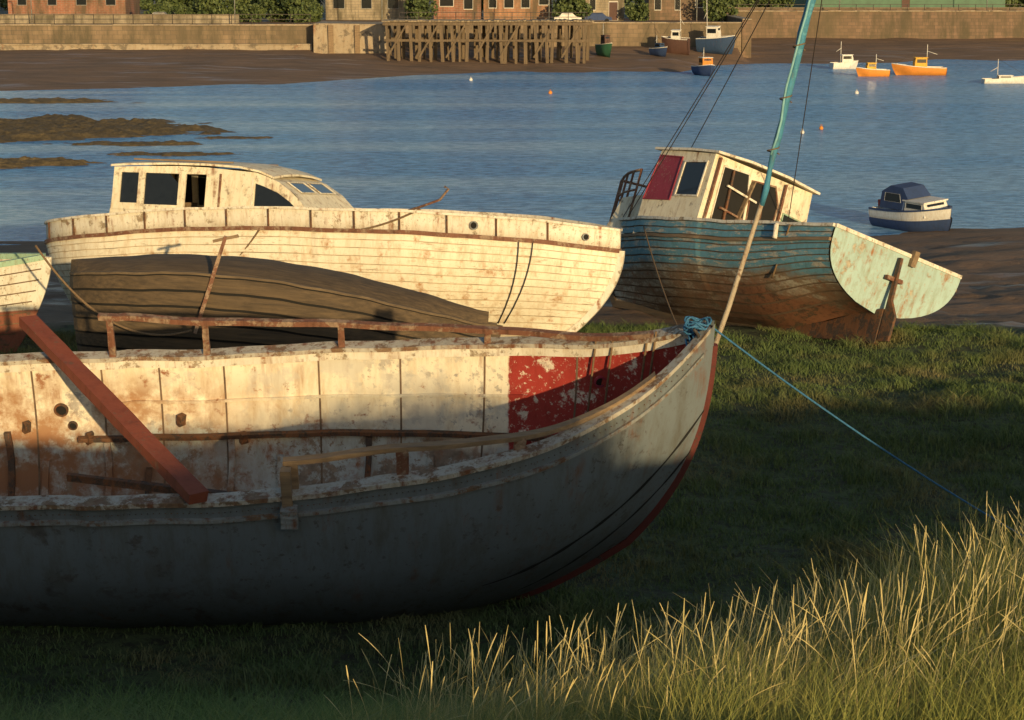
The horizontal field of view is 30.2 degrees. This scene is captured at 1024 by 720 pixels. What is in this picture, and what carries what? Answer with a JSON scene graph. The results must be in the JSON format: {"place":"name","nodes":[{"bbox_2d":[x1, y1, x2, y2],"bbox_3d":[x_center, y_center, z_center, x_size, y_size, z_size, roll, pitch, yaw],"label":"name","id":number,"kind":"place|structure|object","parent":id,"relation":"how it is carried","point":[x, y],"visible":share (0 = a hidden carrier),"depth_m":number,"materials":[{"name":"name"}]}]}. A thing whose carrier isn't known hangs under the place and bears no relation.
{"place":"outdoors","nodes":[
{"label":"outdoors","id":0,"kind":"place"},
{"bbox_2d":[8,0,139,13],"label":"brick house","id":1,"kind":"structure","parent":0,"point":[79,6],"depth_m":226.18,"materials":[{"name":"brick"}]},
{"bbox_2d":[0,15,239,22],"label":"promenade wall","id":2,"kind":"structure","parent":0,"point":[119,17],"depth_m":208.60,"materials":[{"name":"stone"}]},
{"bbox_2d":[325,0,408,19],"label":"stone house","id":3,"kind":"structure","parent":0,"point":[354,9],"depth_m":222.29,"materials":[{"name":"stone"}]},
{"bbox_2d":[434,0,481,19],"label":"brick house","id":4,"kind":"structure","parent":0,"point":[459,5],"depth_m":218.36,"materials":[{"name":"brick"}]},
{"bbox_2d":[0,59,1023,244],"bbox_3d":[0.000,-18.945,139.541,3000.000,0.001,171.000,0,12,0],"label":"water","id":5,"kind":"structure","parent":0,"point":[576,146],"depth_m":110.65,"materials":[{"name":"blue liquid"}]},
{"bbox_2d":[0,156,102,168],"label":"rocky shoal","id":6,"kind":"structure","parent":5,"relation":"in","point":[14,163],"depth_m":94.17,"materials":[{"name":"brown stone"}]},
{"bbox_2d":[0,97,113,103],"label":"rocky shoal","id":7,"kind":"structure","parent":5,"relation":"in","point":[56,100],"depth_m":139.08,"materials":[{"name":"brown stone"}]},
{"bbox_2d":[0,114,232,142],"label":"rocky shoal","id":8,"kind":"structure","parent":5,"relation":"in","point":[49,127],"depth_m":113.21,"materials":[{"name":"brown stone"}]},
{"bbox_2d":[46,141,205,145],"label":"rocky shoal","id":9,"kind":"structure","parent":5,"relation":"in","point":[143,143],"depth_m":105.40,"materials":[{"name":"brown stone"}]},
{"bbox_2d":[64,122,220,135],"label":"rocky shoal","id":10,"kind":"structure","parent":5,"relation":"in","point":[162,132],"depth_m":112.13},
{"bbox_2d":[107,151,233,155],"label":"rocky shoal","id":11,"kind":"structure","parent":5,"relation":"in","point":[134,153],"depth_m":99.68,"materials":[{"name":"brown stone"}]},
{"bbox_2d":[204,136,272,138],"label":"rocky shoal","id":12,"kind":"structure","parent":5,"relation":"in","point":[229,137],"depth_m":109.61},
{"bbox_2d":[691,50,714,75],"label":"fishing boat","id":13,"kind":"object","parent":5,"relation":"on","point":[706,67],"visible":0.94,"depth_m":173.71,"materials":[{"name":"blue paint"}]},
{"bbox_2d":[830,41,857,68],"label":"motor boat","id":14,"kind":"object","parent":5,"relation":"on","point":[846,61],"visible":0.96,"depth_m":185.81,"materials":[{"name":"white paint"}]},
{"bbox_2d":[856,54,889,76],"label":"fishing boat","id":15,"kind":"object","parent":5,"relation":"on","point":[869,70],"visible":0.94,"depth_m":172.72,"materials":[{"name":"orange paint"}]},
{"bbox_2d":[868,182,951,231],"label":"cabin boat","id":16,"kind":"object","parent":5,"relation":"on","point":[911,207],"visible":0.84,"depth_m":70.35,"materials":[{"name":"white paint"}]},
{"bbox_2d":[891,44,946,74],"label":"fishing boat","id":17,"kind":"object","parent":5,"relation":"on","point":[919,66],"visible":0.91,"depth_m":174.57,"materials":[{"name":"orange paint"}]},
{"bbox_2d":[981,59,1023,83],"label":"motor boat","id":18,"kind":"object","parent":5,"relation":"on","point":[1005,79],"visible":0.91,"depth_m":161.97,"materials":[{"name":"white paint"}]},
{"bbox_2d":[0,0,1023,719],"bbox_3d":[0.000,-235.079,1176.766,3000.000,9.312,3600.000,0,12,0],"label":"ground","id":19,"kind":"structure","parent":0,"point":[986,266],"depth_m":28.59,"materials":[{"name":"green plant"}]},
{"bbox_2d":[0,0,7,9],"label":"tree","id":20,"kind":"object","parent":19,"relation":"on","point":[4,4],"visible":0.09,"depth_m":277.21,"materials":[{"name":"green plant"}]},
{"bbox_2d":[0,253,51,353],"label":"wooden boat","id":21,"kind":"object","parent":19,"relation":"on","point":[24,279],"visible":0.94,"depth_m":34.23,"materials":[{"name":"white wood"}]},
{"bbox_2d":[0,24,313,46],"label":"quay wall","id":22,"kind":"structure","parent":19,"relation":"on","point":[160,33],"depth_m":197.17,"materials":[{"name":"stone"}]},
{"bbox_2d":[0,14,310,23],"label":"railing","id":23,"kind":"object","parent":22,"relation":"on","point":[152,19],"visible":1,"depth_m":197.88,"materials":[{"name":"metal"}]},
{"bbox_2d":[0,43,313,49],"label":"concrete step","id":24,"kind":"object","parent":19,"relation":"on","point":[127,46],"visible":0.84,"depth_m":195.87,"materials":[{"name":"beige concrete"}]},
{"bbox_2d":[139,0,175,13],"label":"tree","id":25,"kind":"object","parent":19,"relation":"on","point":[157,6],"visible":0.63,"depth_m":219.75,"materials":[{"name":"green plant"}]},
{"bbox_2d":[155,0,195,10],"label":"tree","id":26,"kind":"object","parent":19,"relation":"on","point":[173,4],"visible":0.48,"depth_m":265.69,"materials":[{"name":"green plant"}]},
{"bbox_2d":[174,3,195,13],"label":"tree","id":27,"kind":"object","parent":19,"relation":"on","point":[182,8],"visible":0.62,"depth_m":214.99,"materials":[{"name":"green plant"}]},
{"bbox_2d":[193,0,219,13],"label":"tree","id":28,"kind":"object","parent":19,"relation":"on","point":[201,6],"visible":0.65,"depth_m":212.89,"materials":[{"name":"green plant"}]},
{"bbox_2d":[207,0,257,21],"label":"tree","id":29,"kind":"object","parent":19,"relation":"on","point":[223,8],"visible":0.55,"depth_m":213.36,"materials":[{"name":"green plant"}]},
{"bbox_2d":[228,0,264,5],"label":"tree","id":30,"kind":"object","parent":19,"relation":"on","point":[253,2],"visible":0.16,"depth_m":263.81,"materials":[{"name":"green plant"}]},
{"bbox_2d":[240,3,265,21],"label":"tree","id":31,"kind":"object","parent":19,"relation":"on","point":[254,8],"visible":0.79,"depth_m":212.88,"materials":[{"name":"green plant"}]},
{"bbox_2d":[35,234,501,350],"bbox_3d":[-3.938,-0.684,31.607,7.565,2.928,2.339,5,9,1],"label":"rowing boat","id":32,"kind":"object","parent":19,"relation":"on","point":[196,285],"visible":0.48,"depth_m":30.83,"materials":[{"name":"brown wood"}]},
{"bbox_2d":[258,0,287,21],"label":"tree","id":33,"kind":"object","parent":19,"relation":"on","point":[270,6],"visible":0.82,"depth_m":213.76,"materials":[{"name":"green plant"}]},
{"bbox_2d":[279,0,319,22],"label":"tree","id":34,"kind":"object","parent":19,"relation":"on","point":[297,7],"visible":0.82,"depth_m":211.61,"materials":[{"name":"green plant"}]},
{"bbox_2d":[307,0,323,21],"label":"tree","id":35,"kind":"object","parent":19,"relation":"on","point":[318,7],"visible":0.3,"depth_m":216.73,"materials":[{"name":"green plant"}]},
{"bbox_2d":[44,158,624,336],"bbox_3d":[-3.624,-2.075,36.576,11.930,3.378,3.621,3,5,18],"label":"cabin cruiser","id":36,"kind":"object","parent":19,"relation":"on","point":[529,271],"visible":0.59,"depth_m":34.87,"materials":[{"name":"white paint"}]},
{"bbox_2d":[313,21,393,53],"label":"quay wall","id":37,"kind":"structure","parent":19,"relation":"on","point":[372,36],"depth_m":194.26,"materials":[{"name":"concrete"}]},
{"bbox_2d":[328,25,333,53],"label":"fender timber","id":38,"kind":"object","parent":37,"relation":"attached to","point":[330,41],"visible":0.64,"depth_m":193.95,"materials":[{"name":"brown wood"}]},
{"bbox_2d":[355,25,359,52],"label":"fender timber","id":39,"kind":"object","parent":37,"relation":"attached to","point":[357,38],"visible":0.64,"depth_m":193.92,"materials":[{"name":"brown wood"}]},
{"bbox_2d":[0,313,717,627],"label":"wooden boat","id":40,"kind":"object","parent":19,"relation":"on","point":[341,479],"visible":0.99,"depth_m":19.67,"materials":[{"name":"grey paint"}]},
{"bbox_2d":[19,315,208,504],"bbox_3d":[-4.187,0.446,19.651,0.210,1.289,3.864,-9,15,-37],"label":"timber plank","id":41,"kind":"object","parent":40,"relation":"on","point":[185,484],"visible":1,"depth_m":19.42,"materials":[{"name":"red wood"}]},
{"bbox_2d":[715,328,1023,535],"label":"mooring rope","id":42,"kind":"object","parent":40,"relation":"attached to","point":[827,411],"visible":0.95,"depth_m":20.43,"materials":[{"name":"teal fabric"}]},
{"bbox_2d":[403,0,437,19],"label":"tree","id":43,"kind":"object","parent":19,"relation":"on","point":[416,5],"visible":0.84,"depth_m":214.16,"materials":[{"name":"green plant"}]},
{"bbox_2d":[381,19,593,63],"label":"timber pier","id":44,"kind":"structure","parent":19,"relation":"on","point":[400,25],"depth_m":187.14,"materials":[{"name":"brown wood"}]},
{"bbox_2d":[0,628,1018,719],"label":"bank grass","id":45,"kind":"structure","parent":19,"relation":"on","point":[174,712],"depth_m":13.99,"materials":[{"name":"green plant"}]},
{"bbox_2d":[554,13,581,19],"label":"parked car","id":46,"kind":"object","parent":19,"relation":"on","point":[565,16],"visible":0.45,"depth_m":210.04,"materials":[{"name":"white paint"}]},
{"bbox_2d":[400,22,741,52],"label":"quay wall","id":47,"kind":"structure","parent":19,"relation":"on","point":[635,33],"depth_m":202.06,"materials":[{"name":"stone"}]},
{"bbox_2d":[399,12,586,19],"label":"railing","id":48,"kind":"object","parent":47,"relation":"on","point":[491,12],"visible":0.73,"depth_m":202.66,"materials":[{"name":"wood"}]},
{"bbox_2d":[550,0,593,19],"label":"tree","id":49,"kind":"object","parent":19,"relation":"on","point":[571,6],"visible":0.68,"depth_m":216.77,"materials":[{"name":"green plant"}]},
{"bbox_2d":[584,13,611,21],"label":"parked car","id":50,"kind":"object","parent":19,"relation":"on","point":[598,16],"visible":0.73,"depth_m":211.02,"materials":[{"name":"blue paint"}]},
{"bbox_2d":[595,23,611,57],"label":"fishing boat","id":51,"kind":"object","parent":19,"relation":"on","point":[604,48],"visible":1,"depth_m":192.63,"materials":[{"name":"green paint"}]},
{"bbox_2d":[586,0,623,20],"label":"house","id":52,"kind":"structure","parent":19,"relation":"on","point":[614,9],"depth_m":220.30,"materials":[{"name":"stone"}]},
{"bbox_2d":[624,0,643,9],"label":"tree","id":53,"kind":"object","parent":19,"relation":"on","point":[628,2],"visible":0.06,"depth_m":262.90,"materials":[{"name":"green plant"}]},
{"bbox_2d":[625,1,649,20],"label":"tree","id":54,"kind":"object","parent":19,"relation":"on","point":[638,12],"visible":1,"depth_m":217.77,"materials":[{"name":"green plant"}]},
{"bbox_2d":[649,38,666,56],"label":"fishing boat","id":55,"kind":"object","parent":19,"relation":"on","point":[660,49],"visible":1,"depth_m":193.11,"materials":[{"name":"blue paint"}]},
{"bbox_2d":[661,7,689,54],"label":"trawler","id":56,"kind":"object","parent":19,"relation":"on","point":[676,43],"visible":0.94,"depth_m":196.33,"materials":[{"name":"brown paint"}]},
{"bbox_2d":[695,2,735,53],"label":"trawler","id":57,"kind":"object","parent":19,"relation":"on","point":[713,41],"visible":0.95,"depth_m":197.90,"materials":[{"name":"blue paint"}]},
{"bbox_2d":[699,0,738,20],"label":"tree","id":58,"kind":"object","parent":19,"relation":"on","point":[722,8],"visible":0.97,"depth_m":217.67,"materials":[{"name":"green plant"}]},
{"bbox_2d":[724,14,751,57],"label":"retaining wall","id":59,"kind":"structure","parent":19,"relation":"on","point":[746,30],"depth_m":203.30,"materials":[{"name":"beige stone"}]},
{"bbox_2d":[726,0,753,6],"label":"tree","id":60,"kind":"object","parent":19,"relation":"on","point":[743,2],"visible":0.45,"depth_m":238.68,"materials":[{"name":"green plant"}]},
{"bbox_2d":[752,0,768,6],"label":"tree","id":61,"kind":"object","parent":19,"relation":"on","point":[759,2],"visible":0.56,"depth_m":240.15,"materials":[{"name":"green plant"}]},
{"bbox_2d":[759,0,794,6],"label":"tree","id":62,"kind":"object","parent":19,"relation":"on","point":[777,1],"visible":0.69,"depth_m":238.85,"materials":[{"name":"green plant"}]},
{"bbox_2d":[607,147,961,344],"bbox_3d":[4.744,-2.382,39.589,3.618,3.530,10.079,18,-4,-32],"label":"fishing boat","id":63,"kind":"object","parent":19,"relation":"on","point":[694,211],"visible":0.93,"depth_m":37.67,"materials":[{"name":"blue paint"}]},
{"bbox_2d":[643,225,676,324],"bbox_3d":[3.028,-1.192,35.769,0.032,1.571,8.574,-1,12,-4],"label":"mooring line","id":64,"kind":"object","parent":63,"relation":"attached to","point":[658,276],"visible":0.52,"depth_m":37.60,"materials":[{"name":"brown fabric"}]},
{"bbox_2d":[623,0,821,343],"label":"leaning mast","id":65,"kind":"object","parent":63,"relation":"attached to","point":[800,44],"visible":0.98,"depth_m":32.09,"materials":[{"name":"teal wood"}]},
{"bbox_2d":[727,10,1023,38],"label":"quay wall","id":66,"kind":"structure","parent":19,"relation":"on","point":[929,24],"depth_m":227.49,"materials":[{"name":"beige stone"}]},
{"bbox_2d":[737,4,1023,9],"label":"railing","id":67,"kind":"object","parent":66,"relation":"on","point":[924,7],"visible":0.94,"depth_m":228.12,"materials":[{"name":"metal"}]},
{"bbox_2d":[729,7,1023,10],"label":"promenade wall","id":68,"kind":"structure","parent":19,"relation":"on","point":[852,9],"depth_m":235.99,"materials":[{"name":"beige stone"}]},
{"bbox_2d":[792,0,1004,6],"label":"warehouse","id":69,"kind":"structure","parent":19,"relation":"on","point":[906,1],"depth_m":238.87,"materials":[{"name":"metal"}]},
{"bbox_2d":[1005,0,1023,6],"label":"tree","id":70,"kind":"object","parent":19,"relation":"on","point":[1014,1],"visible":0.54,"depth_m":241.54,"materials":[{"name":"green plant"}]},
{"bbox_2d":[0,316,1023,719],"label":"marsh grass","id":71,"kind":"structure","parent":0,"point":[848,406],"depth_m":23.79,"materials":[{"name":"green plant"}]},
{"bbox_2d":[484,0,551,19],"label":"brick house","id":72,"kind":"structure","parent":0,"point":[516,5],"depth_m":221.31,"materials":[{"name":"brick"}]},
{"bbox_2d":[188,494,1023,719],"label":"tall grass","id":73,"kind":"structure","parent":0,"point":[989,701],"depth_m":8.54,"materials":[{"name":"plant"}]},
{"bbox_2d":[644,0,708,19],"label":"brick house","id":74,"kind":"structure","parent":0,"point":[663,9],"depth_m":222.32,"materials":[{"name":"red brick"}]}
]}

